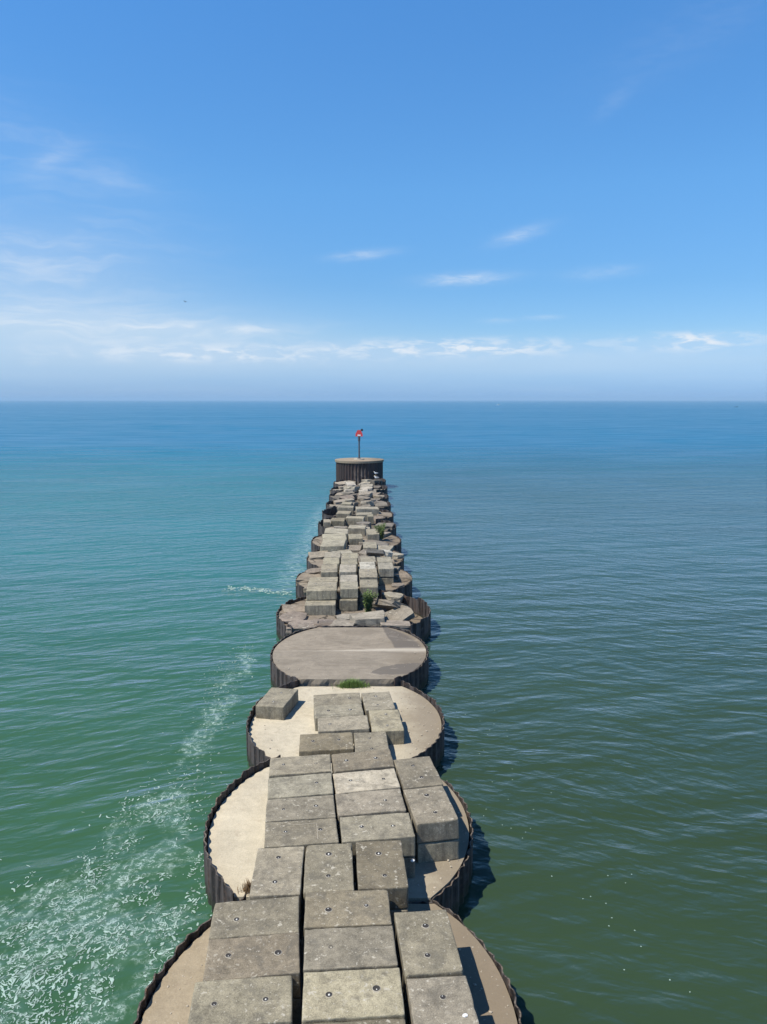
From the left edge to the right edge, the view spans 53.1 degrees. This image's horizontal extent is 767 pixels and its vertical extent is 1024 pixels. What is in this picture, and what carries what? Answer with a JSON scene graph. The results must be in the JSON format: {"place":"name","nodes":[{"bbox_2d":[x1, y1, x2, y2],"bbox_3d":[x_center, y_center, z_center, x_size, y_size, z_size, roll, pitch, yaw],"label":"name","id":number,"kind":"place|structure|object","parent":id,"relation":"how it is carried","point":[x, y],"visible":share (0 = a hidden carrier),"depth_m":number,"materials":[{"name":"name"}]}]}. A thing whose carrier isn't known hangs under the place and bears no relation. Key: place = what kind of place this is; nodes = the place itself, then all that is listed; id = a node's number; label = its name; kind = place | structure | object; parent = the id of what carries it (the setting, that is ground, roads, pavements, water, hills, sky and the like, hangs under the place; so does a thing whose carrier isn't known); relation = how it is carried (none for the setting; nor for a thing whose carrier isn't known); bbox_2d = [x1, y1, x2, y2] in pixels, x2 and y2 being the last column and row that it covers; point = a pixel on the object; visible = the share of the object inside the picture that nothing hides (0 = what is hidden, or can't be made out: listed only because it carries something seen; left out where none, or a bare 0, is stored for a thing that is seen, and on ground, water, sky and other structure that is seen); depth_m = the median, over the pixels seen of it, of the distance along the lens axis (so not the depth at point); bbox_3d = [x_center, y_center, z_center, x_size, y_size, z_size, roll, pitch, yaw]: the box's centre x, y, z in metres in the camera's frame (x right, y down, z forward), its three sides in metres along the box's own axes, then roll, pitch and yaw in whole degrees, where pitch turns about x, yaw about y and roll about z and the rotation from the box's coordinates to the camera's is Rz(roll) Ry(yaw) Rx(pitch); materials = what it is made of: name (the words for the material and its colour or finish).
{"place":"outdoors","nodes":[
{"label":"outdoors","id":0,"kind":"place"},
{"bbox_2d":[188,975,292,1023],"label":"concrete block","id":1,"kind":"structure","parent":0,"point":[263,1000],"depth_m":13.33,"materials":[{"name":"concrete"}]},
{"bbox_2d":[269,754,331,777],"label":"concrete block","id":2,"kind":"structure","parent":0,"point":[298,765],"depth_m":21.86,"materials":[{"name":"concrete"}]},
{"bbox_2d":[268,773,333,799],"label":"concrete block","id":3,"kind":"structure","parent":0,"point":[310,785],"depth_m":20.68,"materials":[{"name":"concrete"}]},
{"bbox_2d":[331,749,394,773],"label":"concrete block","id":4,"kind":"structure","parent":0,"point":[362,761],"depth_m":22.14,"materials":[{"name":"concrete"}]},
{"bbox_2d":[333,768,399,803],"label":"concrete block","id":5,"kind":"structure","parent":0,"point":[361,781],"depth_m":20.98,"materials":[{"name":"concrete"}]},
{"bbox_2d":[359,562,375,568],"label":"concrete block","id":6,"kind":"structure","parent":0,"point":[366,565],"depth_m":48.42,"materials":[{"name":"concrete"}]},
{"bbox_2d":[359,569,377,583],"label":"concrete block","id":7,"kind":"structure","parent":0,"point":[367,573],"depth_m":45.81,"materials":[{"name":"concrete"}]},
{"bbox_2d":[335,789,405,834],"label":"concrete block","id":8,"kind":"structure","parent":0,"point":[380,802],"depth_m":19.79,"materials":[{"name":"concrete"}]},
{"bbox_2d":[0,400,766,1023],"bbox_3d":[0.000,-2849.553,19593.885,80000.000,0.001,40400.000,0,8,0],"label":"water","id":9,"kind":"structure","parent":0,"point":[590,582],"depth_m":36.49,"materials":[{"name":"liquid"}]},
{"bbox_2d":[133,894,520,1023],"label":"sheet pile cell","id":10,"kind":"object","parent":9,"relation":"in","point":[159,1002],"visible":0.35,"depth_m":15.22,"materials":[{"name":"concrete"}]},
{"bbox_2d":[293,964,301,1023],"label":"concrete block","id":11,"kind":"structure","parent":10,"relation":"on","point":[297,1010],"depth_m":14.12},
{"bbox_2d":[203,932,300,997],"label":"concrete block","id":12,"kind":"structure","parent":11,"relation":"on","point":[254,956],"depth_m":14.36,"materials":[{"name":"concrete"}]},
{"bbox_2d":[299,885,303,939],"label":"concrete block","id":13,"kind":"structure","parent":10,"relation":"on","point":[301,916],"depth_m":16.65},
{"bbox_2d":[249,846,304,915],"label":"concrete block","id":14,"kind":"structure","parent":13,"relation":"on","point":[278,872],"depth_m":16.90,"materials":[{"name":"concrete"}]},
{"bbox_2d":[356,871,407,930],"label":"concrete block","id":15,"kind":"structure","parent":10,"relation":"on","point":[393,911],"depth_m":16.53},
{"bbox_2d":[356,840,407,909],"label":"concrete block","id":16,"kind":"structure","parent":15,"relation":"on","point":[380,865],"depth_m":17.00,"materials":[{"name":"concrete"}]},
{"bbox_2d":[395,945,407,1023],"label":"concrete block","id":17,"kind":"structure","parent":10,"relation":"on","point":[406,1014],"depth_m":14.10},
{"bbox_2d":[394,910,462,999],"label":"concrete block","id":18,"kind":"structure","parent":17,"relation":"on","point":[425,944],"depth_m":14.65,"materials":[{"name":"concrete"}]},
{"bbox_3d":[-0.655,9.088,14.745,1.738,0.538,1.083,-1,9,-5],"label":"concrete block","id":19,"kind":"object","parent":10,"relation":"on","visible":0},
{"bbox_2d":[303,925,397,982],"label":"concrete block","id":20,"kind":"structure","parent":19,"relation":"on","point":[347,948],"depth_m":14.55,"materials":[{"name":"concrete"}]},
{"bbox_3d":[-0.445,9.429,12.501,1.738,0.535,1.081,0,8,-3],"label":"concrete block","id":21,"kind":"object","parent":10,"relation":"on","visible":0},
{"bbox_2d":[314,1019,405,1023],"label":"concrete block","id":22,"kind":"structure","parent":21,"relation":"on","point":[390,1021],"depth_m":12.85,"materials":[{"name":"concrete"}]},
{"bbox_2d":[302,968,404,1023],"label":"concrete block","id":23,"kind":"structure","parent":22,"relation":"on","point":[351,995],"depth_m":13.39,"materials":[{"name":"concrete"}]},
{"bbox_3d":[1.059,9.341,13.109,1.104,0.537,1.761,-1,8,-5],"label":"concrete block","id":24,"kind":"object","parent":10,"relation":"on","visible":0},
{"bbox_2d":[406,976,478,1023],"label":"concrete block","id":25,"kind":"structure","parent":24,"relation":"on","point":[440,1000],"depth_m":13.32,"materials":[{"name":"concrete"}]},
{"bbox_3d":[-1.210,8.730,17.288,1.083,0.537,1.745,-1,9,-3],"label":"concrete block","id":26,"kind":"object","parent":10,"relation":"on","visible":0},
{"bbox_2d":[303,843,353,913],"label":"concrete block","id":27,"kind":"structure","parent":26,"relation":"on","point":[328,867],"depth_m":17.07,"materials":[{"name":"concrete"}]},
{"bbox_3d":[-2.589,8.975,15.612,1.741,0.538,1.081,-1,9,-5],"label":"concrete block","id":28,"kind":"object","parent":10,"relation":"on","visible":0},
{"bbox_2d":[209,896,299,940],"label":"concrete block","id":29,"kind":"structure","parent":28,"relation":"on","point":[248,918],"depth_m":15.44,"materials":[{"name":"concrete"}]},
{"bbox_2d":[203,755,472,913],"bbox_3d":[-1.178,10.182,21.271,7.180,4.160,6.909,0,8,0],"label":"sheet pile cell","id":30,"kind":"object","parent":9,"relation":"in","point":[234,837],"visible":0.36,"depth_m":19.64,"materials":[{"name":"concrete"}]},
{"bbox_2d":[340,840,414,881],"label":"concrete block","id":31,"kind":"structure","parent":30,"relation":"on","point":[410,868],"depth_m":18.39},
{"bbox_2d":[340,813,414,860],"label":"concrete block","id":32,"kind":"structure","parent":31,"relation":"on","point":[381,827],"depth_m":18.56,"materials":[{"name":"concrete"}]},
{"bbox_2d":[415,839,458,862],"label":"concrete block","id":33,"kind":"structure","parent":30,"relation":"on","point":[436,851],"depth_m":19.09,"materials":[{"name":"concrete"}]},
{"bbox_2d":[403,786,458,843],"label":"concrete block","id":34,"kind":"structure","parent":33,"relation":"on","point":[432,814],"depth_m":19.31,"materials":[{"name":"concrete"}]},
{"bbox_3d":[-2.117,8.369,19.698,1.741,0.538,1.082,-1,8,-6],"label":"concrete block","id":35,"kind":"object","parent":30,"relation":"on","visible":0},
{"bbox_2d":[265,795,335,822],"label":"concrete block","id":36,"kind":"structure","parent":35,"relation":"on","point":[299,808],"depth_m":19.55,"materials":[{"name":"concrete"}]},
{"bbox_3d":[-1.969,8.530,18.606,1.743,0.540,1.083,-1,8,-8],"label":"concrete block","id":37,"kind":"object","parent":30,"relation":"on","visible":0},
{"bbox_2d":[264,818,338,853],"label":"concrete block","id":38,"kind":"structure","parent":37,"relation":"on","point":[304,833],"depth_m":18.44,"materials":[{"name":"concrete"}]},
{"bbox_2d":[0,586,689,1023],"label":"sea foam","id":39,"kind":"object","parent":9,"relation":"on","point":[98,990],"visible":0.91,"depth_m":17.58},
{"bbox_2d":[246,680,444,767],"bbox_3d":[-1.347,9.254,28.083,7.077,4.028,6.960,0,8,0],"label":"sheet pile cell","id":40,"kind":"object","parent":9,"relation":"in","point":[297,722],"visible":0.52,"depth_m":27.34,"materials":[{"name":"concrete"}]},
{"bbox_2d":[256,687,298,719],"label":"concrete block","id":41,"kind":"structure","parent":40,"relation":"on","point":[276,703],"depth_m":28.22,"materials":[{"name":"concrete"}]},
{"bbox_2d":[299,732,353,757],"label":"concrete block","id":42,"kind":"structure","parent":40,"relation":"on","point":[324,743],"depth_m":24.82,"materials":[{"name":"concrete"}]},
{"bbox_2d":[313,692,361,705],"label":"concrete block","id":43,"kind":"structure","parent":40,"relation":"on","point":[337,699],"depth_m":28.52,"materials":[{"name":"concrete"}]},
{"bbox_2d":[167,633,508,1013],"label":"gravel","id":44,"kind":"structure","parent":40,"relation":"on","point":[475,984],"depth_m":19.16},
{"bbox_2d":[314,703,363,730],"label":"concrete block","id":45,"kind":"structure","parent":40,"relation":"on","point":[325,711],"depth_m":27.42,"materials":[{"name":"concrete"}]},
{"bbox_2d":[318,715,369,743],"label":"concrete block","id":46,"kind":"structure","parent":40,"relation":"on","point":[355,724],"depth_m":26.27,"materials":[{"name":"concrete"}]},
{"bbox_2d":[332,676,369,688],"bbox_3d":[-1.252,6.913,31.075,1.740,0.456,0.722,0,8,0],"label":"grass tuft","id":47,"kind":"object","parent":40,"relation":"on","point":[353,683],"visible":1,"depth_m":31.00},
{"bbox_2d":[354,732,388,751],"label":"concrete block","id":48,"kind":"structure","parent":40,"relation":"on","point":[369,741],"depth_m":24.99,"materials":[{"name":"concrete"}]},
{"bbox_2d":[361,691,394,722],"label":"concrete block","id":49,"kind":"structure","parent":40,"relation":"on","point":[377,701],"depth_m":28.31,"materials":[{"name":"concrete"}]},
{"bbox_2d":[369,709,403,744],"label":"concrete block","id":50,"kind":"structure","parent":40,"relation":"on","point":[389,722],"depth_m":26.30,"materials":[{"name":"concrete"}]},
{"bbox_2d":[270,625,428,690],"bbox_3d":[-1.521,8.195,35.155,7.121,4.080,7.465,0,8,0],"label":"sheet pile cell","id":51,"kind":"object","parent":9,"relation":"in","point":[329,656],"visible":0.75,"depth_m":33.87,"materials":[{"name":"concrete"}]},
{"bbox_2d":[276,588,430,641],"bbox_3d":[-1.607,7.092,42.457,8.321,4.153,7.428,0,8,0],"label":"sheet pile cell","id":52,"kind":"object","parent":9,"relation":"in","point":[420,622],"visible":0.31,"depth_m":41.93,"materials":[{"name":"metal"}]},
{"bbox_2d":[279,611,306,623],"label":"broken slab","id":53,"kind":"structure","parent":52,"relation":"on","point":[288,617],"depth_m":40.27,"materials":[{"name":"concrete"}]},
{"bbox_2d":[281,604,304,612],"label":"broken slab","id":54,"kind":"structure","parent":52,"relation":"on","point":[286,608],"depth_m":42.04,"materials":[{"name":"concrete"}]},
{"bbox_2d":[286,620,318,633],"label":"broken slab","id":55,"kind":"structure","parent":52,"relation":"on","point":[301,625],"depth_m":38.95,"materials":[{"name":"concrete"}]},
{"bbox_2d":[305,600,335,614],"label":"concrete block","id":56,"kind":"structure","parent":52,"relation":"on","point":[320,607],"depth_m":41.14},
{"bbox_2d":[330,619,354,625],"bbox_3d":[-2.030,5.805,39.142,1.253,0.372,1.092,0,11,15],"label":"broken slab","id":57,"kind":"object","parent":52,"relation":"on","point":[340,622],"depth_m":39.04,"materials":[{"name":"concrete"}]},
{"bbox_2d":[340,598,357,610],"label":"concrete block","id":58,"kind":"structure","parent":52,"relation":"on","point":[348,604],"depth_m":41.94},
{"bbox_2d":[340,582,357,597],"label":"concrete block","id":59,"kind":"structure","parent":58,"relation":"on","point":[348,589],"depth_m":42.21,"materials":[{"name":"concrete"}]},
{"bbox_2d":[349,610,384,625],"bbox_3d":[-0.806,5.630,39.515,1.858,0.673,1.160,-4,15,-8],"label":"broken slab","id":60,"kind":"object","parent":52,"relation":"on","point":[373,618],"depth_m":39.13,"materials":[{"name":"concrete"}]},
{"bbox_2d":[360,596,377,607],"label":"concrete block","id":61,"kind":"structure","parent":52,"relation":"on","point":[361,601],"depth_m":42.90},
{"bbox_2d":[359,579,377,595],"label":"concrete block","id":62,"kind":"structure","parent":61,"relation":"on","point":[369,584],"depth_m":43.14,"materials":[{"name":"concrete"}]},
{"bbox_2d":[361,589,377,611],"bbox_3d":[-0.771,4.873,41.598,0.732,1.393,1.396,3,9,20],"label":"bush","id":63,"kind":"object","parent":52,"relation":"on","point":[368,600],"visible":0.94,"depth_m":41.42,"materials":[{"name":"green plant"}]},
{"bbox_2d":[372,599,409,609],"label":"broken slab","id":64,"kind":"structure","parent":52,"relation":"on","point":[386,604],"depth_m":41.23,"materials":[{"name":"concrete"}]},
{"bbox_2d":[381,592,402,602],"bbox_3d":[0.479,4.920,44.356,1.295,0.371,0.972,6,12,13],"label":"broken slab","id":65,"kind":"object","parent":52,"relation":"on","point":[395,596],"depth_m":44.13,"materials":[{"name":"concrete"}]},
{"bbox_2d":[380,620,410,630],"bbox_3d":[0.608,5.785,39.138,1.614,0.321,0.911,2,10,-6],"label":"broken slab","id":66,"kind":"object","parent":52,"relation":"on","point":[404,625],"depth_m":38.88,"materials":[{"name":"concrete"}]},
{"bbox_2d":[385,605,414,620],"bbox_3d":[0.766,5.492,40.301,1.738,0.361,1.386,-26,31,-23],"label":"broken slab","id":67,"kind":"object","parent":52,"relation":"on","point":[403,613],"depth_m":40.18,"materials":[{"name":"concrete"}]},
{"bbox_3d":[-3.459,5.053,42.688,1.658,0.611,0.970,0,8,-1],"label":"concrete block","id":68,"kind":"object","parent":52,"relation":"on","visible":0},
{"bbox_2d":[306,586,336,599],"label":"concrete block","id":69,"kind":"structure","parent":68,"relation":"on","point":[321,592],"depth_m":41.99,"materials":[{"name":"concrete"}]},
{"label":"concrete block","id":70,"kind":"object","parent":52,"relation":"on","visible":0},
{"bbox_2d":[307,582,336,585],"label":"concrete block","id":71,"kind":"structure","parent":70,"relation":"on","point":[322,583],"depth_m":43.35,"materials":[{"name":"concrete"}]},
{"bbox_2d":[309,577,337,588],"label":"concrete block","id":72,"kind":"structure","parent":70,"relation":"on","point":[323,579],"depth_m":44.62,"materials":[{"name":"concrete"}]},
{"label":"concrete block","id":73,"kind":"object","parent":52,"relation":"on","visible":0},
{"bbox_2d":[340,575,357,581],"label":"concrete block","id":74,"kind":"structure","parent":73,"relation":"on","point":[348,578],"depth_m":44.63,"materials":[{"name":"concrete"}]},
{"bbox_2d":[296,566,411,598],"bbox_3d":[-1.876,6.133,49.400,7.442,4.044,6.647,0,8,0],"label":"sheet pile cell","id":75,"kind":"object","parent":9,"relation":"in","point":[406,589],"visible":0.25,"depth_m":47.40,"materials":[{"name":"metal"}]},
{"bbox_2d":[296,574,320,585],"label":"broken slab","id":76,"kind":"structure","parent":75,"relation":"on","point":[303,578],"depth_m":48.62,"materials":[{"name":"concrete"}]},
{"bbox_2d":[378,575,393,583],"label":"concrete block","id":77,"kind":"structure","parent":75,"relation":"on","point":[385,580],"depth_m":47.39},
{"bbox_2d":[378,562,393,576],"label":"concrete block","id":78,"kind":"structure","parent":77,"relation":"on","point":[385,569],"depth_m":47.32,"materials":[{"name":"concrete"}]},
{"bbox_2d":[394,572,411,580],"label":"broken slab","id":79,"kind":"structure","parent":75,"relation":"on","point":[403,576],"depth_m":48.91,"materials":[{"name":"concrete"}]},
{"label":"concrete block","id":80,"kind":"object","parent":75,"relation":"on","visible":0},
{"bbox_2d":[321,564,337,576],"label":"concrete block","id":81,"kind":"structure","parent":80,"relation":"on","point":[329,570],"depth_m":46.89,"materials":[{"name":"concrete"}]},
{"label":"concrete block","id":82,"kind":"object","parent":75,"relation":"on","visible":0},
{"bbox_2d":[323,558,338,571],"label":"concrete block","id":83,"kind":"structure","parent":82,"relation":"on","point":[330,560],"depth_m":49.45,"materials":[{"name":"concrete"}]},
{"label":"concrete block","id":84,"kind":"object","parent":75,"relation":"on","visible":0},
{"bbox_2d":[324,552,340,564],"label":"concrete block","id":85,"kind":"structure","parent":84,"relation":"on","point":[332,554],"depth_m":51.35,"materials":[{"name":"concrete"}]},
{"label":"concrete block","id":86,"kind":"object","parent":75,"relation":"on","visible":0},
{"bbox_2d":[339,564,355,579],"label":"concrete block","id":87,"kind":"structure","parent":86,"relation":"on","point":[347,569],"depth_m":47.12,"materials":[{"name":"concrete"}]},
{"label":"concrete block","id":88,"kind":"object","parent":75,"relation":"on","visible":0},
{"bbox_2d":[341,558,357,571],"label":"concrete block","id":89,"kind":"structure","parent":88,"relation":"on","point":[348,560],"depth_m":49.43,"materials":[{"name":"concrete"}]},
{"bbox_2d":[306,548,403,569],"bbox_3d":[-2.038,5.184,55.979,7.042,4.019,6.739,0,8,0],"label":"sheet pile cell","id":90,"kind":"object","parent":9,"relation":"in","point":[319,563],"visible":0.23,"depth_m":54.32,"materials":[{"name":"concrete"}]},
{"bbox_2d":[308,551,327,559],"bbox_3d":[-4.739,3.247,55.737,1.479,0.413,1.915,-6,12,-4],"label":"broken slab","id":91,"kind":"object","parent":90,"relation":"on","point":[318,555],"depth_m":55.44,"materials":[{"name":"concrete"}]},
{"bbox_2d":[320,540,345,551],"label":"concrete block","id":92,"kind":"structure","parent":90,"relation":"on","point":[331,545],"depth_m":56.65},
{"bbox_3d":[-1.153,3.433,53.636,1.416,0.400,1.954,-7,13,-10],"label":"broken slab","id":93,"kind":"object","parent":90,"relation":"on","visible":0},
{"bbox_2d":[366,549,383,555],"bbox_3d":[-0.571,2.854,53.910,1.281,0.321,0.556,4,-27,-3],"label":"broken slab","id":94,"kind":"object","parent":93,"relation":"on","point":[373,552],"depth_m":53.71,"materials":[{"name":"concrete"}]},
{"bbox_2d":[311,534,400,552],"bbox_3d":[-2.204,4.182,62.754,7.318,4.044,7.041,0,8,0],"label":"sheet pile cell","id":95,"kind":"object","parent":9,"relation":"in","point":[390,540],"visible":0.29,"depth_m":61.71,"materials":[{"name":"concrete"}]},
{"bbox_2d":[322,533,346,547],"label":"concrete block","id":96,"kind":"structure","parent":95,"relation":"on","point":[341,536],"depth_m":60.28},
{"bbox_2d":[324,528,347,541],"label":"concrete block","id":97,"kind":"structure","parent":95,"relation":"on","point":[333,530],"depth_m":62.70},
{"bbox_2d":[348,534,362,544],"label":"concrete block","id":98,"kind":"structure","parent":95,"relation":"on","point":[354,539],"depth_m":59.64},
{"bbox_2d":[366,529,378,540],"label":"concrete block","id":99,"kind":"structure","parent":95,"relation":"on","point":[372,534],"depth_m":61.74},
{"bbox_2d":[318,516,395,535],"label":"sheet pile cell","id":100,"kind":"object","parent":9,"relation":"in","point":[321,529],"visible":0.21,"depth_m":68.64,"materials":[{"name":"metal"}]},
{"bbox_2d":[331,518,344,526],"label":"concrete block","id":101,"kind":"structure","parent":100,"relation":"on","point":[337,521],"depth_m":68.96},
{"bbox_2d":[345,516,364,525],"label":"concrete block","id":102,"kind":"structure","parent":100,"relation":"on","point":[351,520],"depth_m":70.29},
{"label":"broken slab","id":103,"kind":"object","parent":100,"relation":"on","visible":0},
{"bbox_2d":[348,525,365,535],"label":"concrete block","id":104,"kind":"structure","parent":103,"relation":"on","point":[356,529],"depth_m":64.64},
{"bbox_2d":[322,506,393,523],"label":"sheet pile cell","id":105,"kind":"object","parent":9,"relation":"in","point":[329,512],"visible":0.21,"depth_m":77.21,"materials":[{"name":"metal"}]},
{"bbox_2d":[337,505,353,514],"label":"concrete block","id":106,"kind":"structure","parent":105,"relation":"on","point":[344,508],"depth_m":77.25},
{"bbox_2d":[355,507,378,515],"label":"concrete block","id":107,"kind":"structure","parent":105,"relation":"on","point":[374,511],"depth_m":76.16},
{"bbox_2d":[326,498,390,511],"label":"sheet pile cell","id":108,"kind":"object","parent":9,"relation":"in","point":[388,507],"visible":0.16,"depth_m":82.81,"materials":[{"name":"metal"}]},
{"bbox_2d":[331,484,386,495],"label":"sheet pile cell","id":109,"kind":"object","parent":9,"relation":"in","point":[383,487],"visible":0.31,"depth_m":95.78,"materials":[{"name":"metal"}]},
{"bbox_2d":[335,458,383,483],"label":"beacon cell","id":110,"kind":"object","parent":9,"relation":"in","point":[351,469],"visible":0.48,"depth_m":106.41,"materials":[{"name":"brown metal"}]},
{"bbox_2d":[354,429,363,459],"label":"navigation beacon","id":111,"kind":"object","parent":110,"relation":"on","point":[358,434],"visible":1,"depth_m":108.36,"materials":[{"name":"metal"}]},
{"bbox_2d":[0,0,766,399],"label":"sky","id":112,"kind":"structure","parent":0,"point":[342,199],"materials":[{"name":"blue"}]},
{"bbox_2d":[393,756,442,800],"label":"concrete block","id":113,"kind":"structure","parent":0,"point":[416,772],"depth_m":21.39,"materials":[{"name":"concrete"}]},
{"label":"concrete block","id":114,"kind":"object","parent":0,"visible":0},
{"bbox_2d":[304,890,391,935],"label":"concrete block","id":115,"kind":"structure","parent":114,"relation":"on","point":[343,909],"depth_m":15.67,"materials":[{"name":"concrete"}]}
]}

